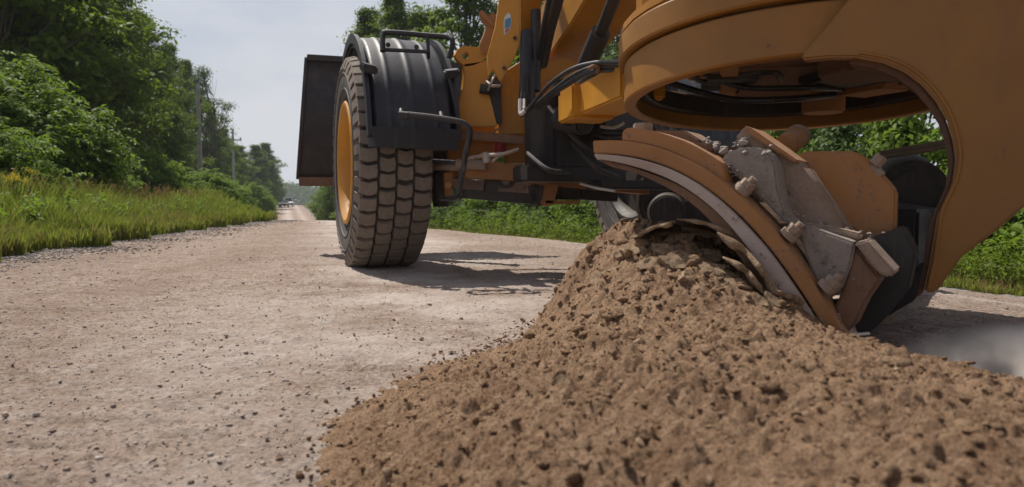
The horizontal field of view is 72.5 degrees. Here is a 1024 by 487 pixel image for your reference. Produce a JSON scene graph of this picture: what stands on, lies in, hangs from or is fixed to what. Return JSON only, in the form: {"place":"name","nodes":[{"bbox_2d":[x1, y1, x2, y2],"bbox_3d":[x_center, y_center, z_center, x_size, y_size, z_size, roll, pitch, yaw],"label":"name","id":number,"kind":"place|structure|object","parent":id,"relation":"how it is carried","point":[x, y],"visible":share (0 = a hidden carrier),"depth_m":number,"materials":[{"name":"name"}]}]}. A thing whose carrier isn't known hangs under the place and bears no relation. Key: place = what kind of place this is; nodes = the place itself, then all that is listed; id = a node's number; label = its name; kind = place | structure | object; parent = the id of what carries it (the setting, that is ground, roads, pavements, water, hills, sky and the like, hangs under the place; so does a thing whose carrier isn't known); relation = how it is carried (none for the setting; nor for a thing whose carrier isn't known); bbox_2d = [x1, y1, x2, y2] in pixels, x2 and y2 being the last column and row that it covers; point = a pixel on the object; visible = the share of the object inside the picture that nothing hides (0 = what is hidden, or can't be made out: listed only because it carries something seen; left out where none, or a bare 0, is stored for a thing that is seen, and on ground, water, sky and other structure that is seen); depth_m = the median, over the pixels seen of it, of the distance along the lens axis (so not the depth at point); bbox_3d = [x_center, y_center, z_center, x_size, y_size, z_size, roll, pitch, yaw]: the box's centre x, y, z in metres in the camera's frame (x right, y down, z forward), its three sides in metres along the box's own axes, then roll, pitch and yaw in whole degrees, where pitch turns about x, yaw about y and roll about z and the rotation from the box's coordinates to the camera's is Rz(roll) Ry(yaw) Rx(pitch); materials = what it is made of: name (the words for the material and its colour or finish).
{"place":"outdoors","nodes":[
{"label":"outdoors","id":0,"kind":"place"},
{"bbox_2d":[0,188,275,256],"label":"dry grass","id":1,"kind":"structure","parent":0,"point":[93,228],"depth_m":8.62,"materials":[{"name":"green plant"}]},
{"bbox_2d":[0,165,280,261],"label":"grass","id":2,"kind":"structure","parent":0,"point":[216,204],"depth_m":8.16,"materials":[{"name":"green plant"}]},
{"bbox_2d":[0,205,1023,486],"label":"road","id":3,"kind":"structure","parent":0,"point":[308,273],"depth_m":2.23,"materials":[{"name":"beige gravel"}]},
{"bbox_2d":[0,220,309,276],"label":"edge gravel","id":4,"kind":"structure","parent":3,"relation":"on","point":[34,255],"depth_m":6.31,"materials":[{"name":"grey gravel"}]},
{"bbox_2d":[278,200,288,207],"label":"parked car","id":5,"kind":"object","parent":3,"relation":"on","point":[284,203],"visible":0.87,"depth_m":135.83,"materials":[{"name":"paint"}]},
{"bbox_2d":[284,197,292,205],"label":"parked van","id":6,"kind":"object","parent":3,"relation":"on","point":[290,199],"visible":0.5,"depth_m":150.82,"materials":[{"name":"silver metal"}]},
{"bbox_2d":[275,318,534,486],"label":"soil crumbs","id":7,"kind":"object","parent":3,"relation":"on","point":[299,474],"visible":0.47,"depth_m":1.49,"materials":[{"name":"brown soil"}]},
{"bbox_2d":[0,222,1023,486],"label":"loose stones","id":8,"kind":"object","parent":3,"relation":"on","point":[98,458],"visible":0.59,"depth_m":1.81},
{"bbox_2d":[296,0,1023,337],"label":"motor grader","id":9,"kind":"object","parent":3,"relation":"on","point":[674,109],"visible":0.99,"depth_m":2.37,"materials":[{"name":"metal"}]},
{"bbox_2d":[313,220,1023,486],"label":"dirt heap","id":10,"kind":"object","parent":3,"relation":"on","point":[941,457],"visible":0.66,"depth_m":1.01,"materials":[{"name":"soil"}]},
{"bbox_2d":[551,374,571,385],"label":"crust slab","id":11,"kind":"object","parent":10,"relation":"on","point":[559,379],"depth_m":1.19,"materials":[{"name":"beige soil"}]},
{"bbox_2d":[590,266,617,283],"bbox_3d":[0.257,0.089,1.876,0.096,0.066,0.062,0,3,0],"label":"crust slab","id":12,"kind":"object","parent":10,"relation":"on","point":[594,277],"depth_m":1.89,"materials":[{"name":"brown soil"}]},
{"bbox_2d":[612,250,623,256],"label":"crust slab","id":13,"kind":"object","parent":10,"relation":"on","point":[617,253],"depth_m":1.91,"materials":[{"name":"brown soil"}]},
{"bbox_2d":[619,243,641,255],"bbox_3d":[0.329,0.018,1.903,0.067,0.046,0.066,-3,4,-38],"label":"crust slab","id":14,"kind":"object","parent":10,"relation":"on","point":[634,248],"depth_m":1.90,"materials":[{"name":"brown soil"}]},
{"bbox_2d":[634,256,659,270],"bbox_3d":[0.346,0.052,1.792,0.070,0.040,0.049,0,3,0],"label":"crust slab","id":15,"kind":"object","parent":10,"relation":"on","point":[644,263],"depth_m":1.79,"materials":[{"name":"brown soil"}]},
{"bbox_2d":[633,220,674,237],"bbox_3d":[0.395,-0.037,1.931,0.118,0.060,0.269,1,3,10],"label":"crust curl","id":16,"kind":"object","parent":10,"relation":"on","point":[669,224],"visible":0.95,"depth_m":1.82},
{"bbox_2d":[639,225,681,236],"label":"crust slab","id":17,"kind":"structure","parent":10,"relation":"on","point":[667,232],"depth_m":1.95,"materials":[{"name":"brown soil"}]},
{"bbox_2d":[652,243,674,255],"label":"crust slab","id":18,"kind":"object","parent":10,"relation":"on","point":[660,248],"depth_m":1.84,"materials":[{"name":"brown soil"}]},
{"bbox_2d":[657,250,690,268],"bbox_3d":[0.415,0.044,1.773,0.094,0.057,0.068,-2,4,-33],"label":"crust slab","id":19,"kind":"object","parent":10,"relation":"on","point":[674,260],"depth_m":1.76,"materials":[{"name":"brown soil"}]},
{"bbox_2d":[661,233,695,244],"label":"crust slab","id":20,"kind":"structure","parent":10,"relation":"on","point":[689,237],"depth_m":1.89,"materials":[{"name":"brown soil"}]},
{"bbox_2d":[339,220,1023,486],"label":"loose clods","id":21,"kind":"object","parent":10,"relation":"on","point":[573,478],"visible":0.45,"depth_m":1.00,"materials":[{"name":"soil"}]},
{"bbox_2d":[382,222,989,486],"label":"heap stones","id":22,"kind":"object","parent":10,"relation":"on","point":[387,471],"visible":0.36,"depth_m":1.07,"materials":[{"name":"brown stone"}]},
{"bbox_2d":[678,271,693,281],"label":"crust slab","id":23,"kind":"object","parent":10,"relation":"on","point":[682,276],"depth_m":1.66,"materials":[{"name":"brown soil"}]},
{"bbox_2d":[679,238,700,247],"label":"crust slab","id":24,"kind":"structure","parent":10,"relation":"on","point":[698,244],"depth_m":1.88,"materials":[{"name":"brown soil"}]},
{"bbox_2d":[681,223,716,235],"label":"crust slab","id":25,"kind":"structure","parent":10,"relation":"on","point":[699,229],"depth_m":1.92,"materials":[{"name":"brown soil"}]},
{"bbox_2d":[696,261,725,272],"bbox_3d":[0.492,0.062,1.732,0.077,0.035,0.046,0,3,6],"label":"crust slab","id":26,"kind":"object","parent":10,"relation":"on","point":[707,266],"depth_m":1.73,"materials":[{"name":"brown soil"}]},
{"bbox_2d":[701,248,722,262],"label":"crust slab","id":27,"kind":"structure","parent":10,"relation":"on","point":[716,256],"depth_m":1.84,"materials":[{"name":"brown soil"}]},
{"bbox_2d":[676,218,750,251],"bbox_3d":[0.581,0.065,1.843,0.394,0.262,0.232,2,4,33],"label":"crust curl","id":28,"kind":"object","parent":10,"relation":"on","point":[715,227],"visible":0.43,"depth_m":1.77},
{"bbox_2d":[582,218,846,332],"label":"crest clods","id":29,"kind":"object","parent":10,"relation":"on","point":[694,260],"visible":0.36,"depth_m":1.75,"materials":[{"name":"soil"}]},
{"bbox_2d":[712,267,735,277],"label":"crust slab","id":30,"kind":"object","parent":10,"relation":"on","point":[720,272],"depth_m":1.71,"materials":[{"name":"brown soil"}]},
{"bbox_2d":[719,278,751,289],"bbox_3d":[0.518,0.103,1.654,0.086,0.042,0.056,-1,4,-13],"label":"crust slab","id":31,"kind":"object","parent":10,"relation":"on","point":[733,281],"depth_m":1.66,"materials":[{"name":"beige soil"}]},
{"bbox_2d":[735,271,744,278],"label":"crust slab","id":32,"kind":"structure","parent":10,"relation":"on","point":[740,274],"depth_m":1.73,"materials":[{"name":"brown soil"}]},
{"bbox_2d":[511,220,975,391],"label":"broken clods","id":33,"kind":"object","parent":10,"relation":"on","point":[528,334],"visible":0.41,"depth_m":1.65,"materials":[{"name":"soil"}]},
{"bbox_2d":[723,256,764,294],"bbox_3d":[0.565,0.081,1.710,0.107,0.102,0.174,1,4,20],"label":"crust curl","id":34,"kind":"object","parent":10,"relation":"on","point":[747,272],"visible":0.92,"depth_m":1.65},
{"bbox_2d":[717,232,782,299],"bbox_3d":[0.592,0.060,1.752,0.170,0.180,0.204,1,4,21],"label":"crust curl","id":35,"kind":"object","parent":10,"relation":"on","point":[736,245],"visible":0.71,"depth_m":1.68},
{"bbox_2d":[742,290,768,305],"bbox_3d":[0.549,0.128,1.598,0.069,0.042,0.055,0,3,0],"label":"crust slab","id":36,"kind":"object","parent":10,"relation":"on","point":[763,301],"depth_m":1.59,"materials":[{"name":"beige soil"}]},
{"bbox_2d":[763,291,785,306],"bbox_3d":[0.608,0.131,1.618,0.049,0.041,0.040,0,3,0],"label":"crust slab","id":37,"kind":"object","parent":10,"relation":"on","point":[771,299],"depth_m":1.61,"materials":[{"name":"beige soil"}]},
{"bbox_2d":[30,205,1023,295],"bbox_3d":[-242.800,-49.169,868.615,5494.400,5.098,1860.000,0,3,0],"label":"ground","id":38,"kind":"structure","parent":0,"point":[960,287],"depth_m":6.25,"materials":[{"name":"green plant"}]},
{"bbox_2d":[0,167,38,200],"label":"flowering weed","id":39,"kind":"object","parent":38,"relation":"on","point":[17,179],"visible":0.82,"depth_m":7.54,"materials":[{"name":"yellow plant"}]},
{"bbox_2d":[0,116,92,198],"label":"sumac shrub","id":40,"kind":"object","parent":38,"relation":"on","point":[16,151],"visible":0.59,"depth_m":9.18,"materials":[{"name":"green plant"}]},
{"bbox_2d":[0,0,132,132],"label":"tree","id":41,"kind":"object","parent":38,"relation":"on","point":[43,44],"visible":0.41,"depth_m":18.20,"materials":[{"name":"green plant"}]},
{"bbox_2d":[0,50,150,193],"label":"sumac shrub","id":42,"kind":"object","parent":38,"relation":"on","point":[33,109],"visible":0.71,"depth_m":11.72,"materials":[{"name":"green plant"}]},
{"bbox_2d":[0,0,155,133],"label":"tree","id":43,"kind":"object","parent":38,"relation":"on","point":[120,44],"visible":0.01,"depth_m":23.20,"materials":[{"name":"green plant"}]},
{"bbox_2d":[0,0,185,184],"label":"tree","id":44,"kind":"object","parent":38,"relation":"on","point":[113,95],"visible":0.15,"depth_m":20.53,"materials":[{"name":"green plant"}]},
{"bbox_2d":[83,159,145,195],"bbox_3d":[-9.746,-1.482,14.975,3.540,2.092,3.552,-1,4,-17],"label":"sumac shrub","id":45,"kind":"object","parent":38,"relation":"on","point":[136,182],"visible":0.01,"depth_m":15.24,"materials":[{"name":"green plant"}]},
{"bbox_2d":[0,168,233,201],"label":"grass seed heads","id":46,"kind":"object","parent":38,"relation":"on","point":[136,188],"depth_m":11.53,"materials":[{"name":"green plant"}]},
{"bbox_2d":[50,0,184,157],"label":"tree","id":47,"kind":"object","parent":38,"relation":"on","point":[135,120],"visible":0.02,"depth_m":27.17,"materials":[{"name":"green plant"}]},
{"bbox_2d":[0,190,254,228],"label":"weeds","id":48,"kind":"object","parent":38,"relation":"on","point":[34,198],"visible":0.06,"depth_m":7.77,"materials":[{"name":"green plant"}]},
{"bbox_2d":[114,109,169,165],"bbox_3d":[-15.638,-3.258,28.709,3.690,4.802,3.523,3,5,43],"label":"tree","id":49,"kind":"object","parent":38,"relation":"on","point":[142,134],"visible":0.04,"depth_m":28.90,"materials":[{"name":"green plant"}]},
{"bbox_2d":[105,0,181,156],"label":"tree","id":50,"kind":"object","parent":38,"relation":"on","point":[145,64],"visible":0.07,"depth_m":33.50,"materials":[{"name":"green plant"}]},
{"bbox_2d":[122,147,191,195],"bbox_3d":[-11.651,-1.826,21.521,3.552,2.256,3.539,-1,4,-14],"label":"sumac shrub","id":51,"kind":"object","parent":38,"relation":"on","point":[169,176],"visible":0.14,"depth_m":21.37,"materials":[{"name":"green plant"}]},
{"bbox_2d":[119,15,203,180],"bbox_3d":[-19.988,-7.122,38.612,5.479,12.100,5.397,-1,4,-21],"label":"tree","id":52,"kind":"object","parent":38,"relation":"on","point":[177,117],"visible":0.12,"depth_m":38.60,"materials":[{"name":"green plant"}]},
{"bbox_2d":[153,57,200,174],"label":"tree","id":53,"kind":"object","parent":38,"relation":"on","point":[177,98],"visible":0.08,"depth_m":41.91,"materials":[{"name":"green plant"}]},
{"bbox_2d":[160,42,216,170],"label":"tree","id":54,"kind":"object","parent":38,"relation":"on","point":[185,102],"visible":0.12,"depth_m":49.66,"materials":[{"name":"green plant"}]},
{"bbox_2d":[174,87,203,173],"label":"tree","id":55,"kind":"object","parent":38,"relation":"on","point":[192,147],"visible":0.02,"depth_m":55.64,"materials":[{"name":"green plant"}]},
{"bbox_2d":[165,162,213,192],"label":"sumac shrub","id":56,"kind":"object","parent":38,"relation":"on","point":[193,180],"visible":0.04,"depth_m":26.82,"materials":[{"name":"green plant"}]},
{"bbox_2d":[176,58,212,172],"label":"tree","id":57,"kind":"object","parent":38,"relation":"on","point":[185,62],"visible":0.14,"depth_m":62.88,"materials":[{"name":"green plant"}]},
{"bbox_2d":[196,79,202,178],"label":"utility pole","id":58,"kind":"object","parent":38,"relation":"on","point":[199,140],"visible":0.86,"depth_m":44.55,"materials":[{"name":"grey wood"}]},
{"bbox_2d":[132,1,241,143],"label":"power line","id":59,"kind":"object","parent":58,"relation":"attached to","point":[183,64],"visible":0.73,"depth_m":38.44,"materials":[{"name":"metal"}]},
{"bbox_2d":[186,64,238,178],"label":"tree","id":60,"kind":"object","parent":38,"relation":"on","point":[207,147],"visible":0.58,"depth_m":59.14,"materials":[{"name":"green plant"}]},
{"bbox_2d":[190,107,240,185],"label":"tree","id":61,"kind":"object","parent":38,"relation":"on","point":[217,163],"visible":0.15,"depth_m":65.58,"materials":[{"name":"green plant"}]},
{"bbox_2d":[189,168,248,203],"bbox_3d":[-13.821,-2.183,31.026,4.085,2.359,4.070,-1,4,-21],"label":"sumac shrub","id":62,"kind":"object","parent":38,"relation":"on","point":[215,181],"visible":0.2,"depth_m":30.89,"materials":[{"name":"green plant"}]},
{"bbox_2d":[213,128,251,185],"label":"tree","id":63,"kind":"object","parent":38,"relation":"on","point":[238,163],"visible":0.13,"depth_m":81.47,"materials":[{"name":"green plant"}]},
{"bbox_2d":[223,129,241,181],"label":"utility pole","id":64,"kind":"object","parent":38,"relation":"on","point":[233,163],"visible":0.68,"depth_m":74.48,"materials":[{"name":"grey wood"}]},
{"bbox_2d":[225,145,254,186],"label":"tree","id":65,"kind":"object","parent":38,"relation":"on","point":[242,171],"visible":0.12,"depth_m":91.77,"materials":[{"name":"green plant"}]},
{"bbox_2d":[222,177,260,207],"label":"sumac shrub","id":66,"kind":"object","parent":38,"relation":"on","point":[247,197],"visible":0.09,"depth_m":43.76,"materials":[{"name":"green plant"}]},
{"bbox_2d":[237,145,272,192],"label":"tree","id":67,"kind":"object","parent":38,"relation":"on","point":[254,168],"visible":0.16,"depth_m":99.41,"materials":[{"name":"green plant"}]},
{"bbox_2d":[246,144,274,193],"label":"tree","id":68,"kind":"object","parent":38,"relation":"on","point":[256,152],"visible":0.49,"depth_m":106.77,"materials":[{"name":"green plant"}]},
{"bbox_2d":[240,182,281,213],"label":"sumac shrub","id":69,"kind":"object","parent":38,"relation":"on","point":[268,203],"visible":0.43,"depth_m":61.40,"materials":[{"name":"green plant"}]},
{"bbox_2d":[250,142,287,204],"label":"tree","id":70,"kind":"object","parent":38,"relation":"on","point":[265,147],"visible":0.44,"depth_m":123.93,"materials":[{"name":"green plant"}]},
{"bbox_2d":[267,171,283,195],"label":"tree","id":71,"kind":"object","parent":38,"relation":"on","point":[277,174],"visible":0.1,"depth_m":144.33,"materials":[{"name":"green plant"}]},
{"bbox_2d":[269,173,288,198],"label":"tree","id":72,"kind":"object","parent":38,"relation":"on","point":[282,196],"visible":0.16,"depth_m":174.54,"materials":[{"name":"green plant"}]},
{"bbox_2d":[305,189,324,217],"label":"shrub","id":73,"kind":"object","parent":38,"relation":"on","point":[314,198],"depth_m":79.78,"materials":[{"name":"green plant"}]},
{"bbox_2d":[311,187,329,219],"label":"shrub","id":74,"kind":"object","parent":38,"relation":"on","point":[316,203],"visible":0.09,"depth_m":51.31,"materials":[{"name":"green plant"}]},
{"bbox_2d":[309,186,335,220],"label":"shrub","id":75,"kind":"object","parent":38,"relation":"on","point":[325,206],"visible":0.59,"depth_m":37.62,"materials":[{"name":"green plant"}]},
{"bbox_2d":[317,186,334,213],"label":"tree","id":76,"kind":"object","parent":38,"relation":"on","point":[323,188],"visible":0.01,"depth_m":49.73,"materials":[{"name":"green plant"}]},
{"bbox_2d":[336,6,386,50],"bbox_3d":[-7.602,-7.131,39.918,6.530,12.394,5.594,-1,4,-23],"label":"tree","id":77,"kind":"object","parent":38,"relation":"on","point":[361,25],"visible":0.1,"depth_m":38.86,"materials":[{"name":"green plant"}]},
{"bbox_2d":[279,181,461,204],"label":"distant wood","id":78,"kind":"object","parent":38,"relation":"on","point":[299,195],"visible":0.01,"depth_m":401.86,"materials":[{"name":"green plant"}]},
{"bbox_2d":[362,0,418,41],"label":"tree","id":79,"kind":"object","parent":38,"relation":"on","point":[395,11],"visible":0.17,"depth_m":35.76,"materials":[{"name":"green plant"}]},
{"bbox_2d":[394,2,464,213],"bbox_3d":[-4.902,-6.498,35.318,6.710,11.526,6.406,-2,4,-28],"label":"tree","id":80,"kind":"object","parent":38,"relation":"on","point":[419,18],"visible":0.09,"depth_m":34.85,"materials":[{"name":"green plant"}]},
{"bbox_2d":[428,193,468,227],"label":"shrub","id":81,"kind":"object","parent":38,"relation":"on","point":[441,210],"visible":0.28,"depth_m":19.34,"materials":[{"name":"green plant"}]},
{"bbox_2d":[407,0,519,213],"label":"tree","id":82,"kind":"object","parent":38,"relation":"on","point":[470,30],"visible":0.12,"depth_m":28.74,"materials":[{"name":"green plant"}]},
{"bbox_2d":[449,199,518,222],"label":"shrub","id":83,"kind":"object","parent":38,"relation":"on","point":[483,205],"visible":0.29,"depth_m":18.19,"materials":[{"name":"green plant"}]},
{"bbox_2d":[488,202,554,224],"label":"shrub","id":84,"kind":"object","parent":38,"relation":"on","point":[515,207],"visible":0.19,"depth_m":16.67,"materials":[{"name":"green plant"}]},
{"bbox_2d":[480,0,585,214],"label":"tree","id":85,"kind":"object","parent":38,"relation":"on","point":[514,62],"depth_m":24.93,"materials":[{"name":"green plant"}]},
{"bbox_2d":[516,200,587,229],"bbox_3d":[0.959,-0.721,14.893,1.706,1.423,1.781,2,4,29],"label":"shrub","id":86,"kind":"object","parent":38,"relation":"on","point":[549,213],"visible":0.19,"depth_m":14.70,"materials":[{"name":"green plant"}]},
{"bbox_2d":[495,2,620,206],"bbox_3d":[2.825,-5.373,21.713,5.558,10.282,5.779,2,4,36],"label":"tree","id":87,"kind":"object","parent":38,"relation":"on","point":[614,39],"visible":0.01,"depth_m":20.74,"materials":[{"name":"green plant"}]},
{"bbox_2d":[547,199,598,231],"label":"shrub","id":88,"kind":"object","parent":38,"relation":"on","point":[582,208],"visible":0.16,"depth_m":13.27,"materials":[{"name":"green plant"}]},
{"bbox_2d":[541,4,635,59],"bbox_3d":[2.846,-4.757,16.968,4.632,9.348,4.816,0,3,-5],"label":"tree","id":89,"kind":"object","parent":38,"relation":"on","point":[614,54],"visible":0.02,"depth_m":16.27,"materials":[{"name":"green plant"}]},
{"bbox_2d":[586,200,602,235],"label":"shrub","id":90,"kind":"object","parent":38,"relation":"on","point":[595,220],"depth_m":12.37,"materials":[{"name":"green plant"}]},
{"bbox_2d":[428,209,1023,281],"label":"weeds","id":91,"kind":"object","parent":38,"relation":"on","point":[492,222],"visible":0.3,"depth_m":12.08,"materials":[{"name":"green plant"}]},
{"bbox_2d":[763,128,857,154],"bbox_3d":[3.799,-0.834,9.754,2.111,2.337,2.040,-1,4,-14],"label":"shrub","id":92,"kind":"object","parent":38,"relation":"on","point":[775,134],"visible":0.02,"depth_m":9.43,"materials":[{"name":"green plant"}]},
{"bbox_2d":[801,123,873,153],"bbox_3d":[6.704,-2.446,14.594,3.523,4.802,3.690,2,4,28],"label":"tree","id":93,"kind":"object","parent":38,"relation":"on","point":[813,136],"visible":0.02,"depth_m":14.48,"materials":[{"name":"green plant"}]},
{"bbox_2d":[798,124,884,158],"bbox_3d":[4.314,-0.695,8.914,2.137,2.177,2.048,2,4,30],"label":"shrub","id":94,"kind":"object","parent":38,"relation":"on","point":[845,136],"visible":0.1,"depth_m":8.79,"materials":[{"name":"green plant"}]},
{"bbox_2d":[823,114,947,172],"bbox_3d":[4.901,-0.723,8.566,2.040,2.244,2.111,0,3,-5],"label":"shrub","id":95,"kind":"object","parent":38,"relation":"on","point":[907,131],"visible":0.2,"depth_m":8.29,"materials":[{"name":"green plant"}]},
{"bbox_2d":[848,110,948,172],"bbox_3d":[8.598,-3.775,13.209,5.125,7.684,5.368,2,4,30],"label":"tree","id":96,"kind":"object","parent":38,"relation":"on","point":[925,115],"depth_m":12.72,"materials":[{"name":"green plant"}]},
{"bbox_2d":[940,163,1013,258],"bbox_3d":[4.941,-0.281,7.468,1.525,1.346,1.473,-2,4,-26],"label":"shrub","id":97,"kind":"object","parent":38,"relation":"on","point":[946,171],"depth_m":7.34,"materials":[{"name":"green plant"}]},
{"bbox_2d":[975,216,1023,257],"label":"shrub","id":98,"kind":"object","parent":38,"relation":"on","point":[1002,234],"visible":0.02,"depth_m":7.08,"materials":[{"name":"green plant"}]},
{"bbox_2d":[984,208,1023,265],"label":"shrub","id":99,"kind":"object","parent":38,"relation":"on","point":[1019,214],"visible":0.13,"depth_m":6.91,"materials":[{"name":"green plant"}]},
{"bbox_2d":[999,220,1023,249],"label":"shrub","id":100,"kind":"object","parent":38,"relation":"on","point":[1017,224],"visible":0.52,"depth_m":6.26,"materials":[{"name":"green plant"}]},
{"bbox_2d":[123,0,947,202],"label":"sky","id":101,"kind":"structure","parent":0,"point":[257,50],"materials":[{"name":"white"}]},
{"bbox_2d":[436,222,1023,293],"bbox_3d":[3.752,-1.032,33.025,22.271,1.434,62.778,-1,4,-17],"label":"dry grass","id":102,"kind":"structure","parent":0,"point":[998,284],"depth_m":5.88,"materials":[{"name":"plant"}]},
{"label":"utility pole","id":103,"kind":"object","parent":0,"visible":0},
{"bbox_2d":[86,0,237,152],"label":"power line","id":104,"kind":"object","parent":103,"relation":"attached to","point":[174,86],"visible":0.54,"depth_m":36.46,"materials":[{"name":"metal"}]},
{"bbox_2d":[110,0,245,155],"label":"power line","id":105,"kind":"object","parent":103,"relation":"attached to","point":[168,66],"visible":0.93,"depth_m":29.94,"materials":[{"name":"metal"}]}
]}

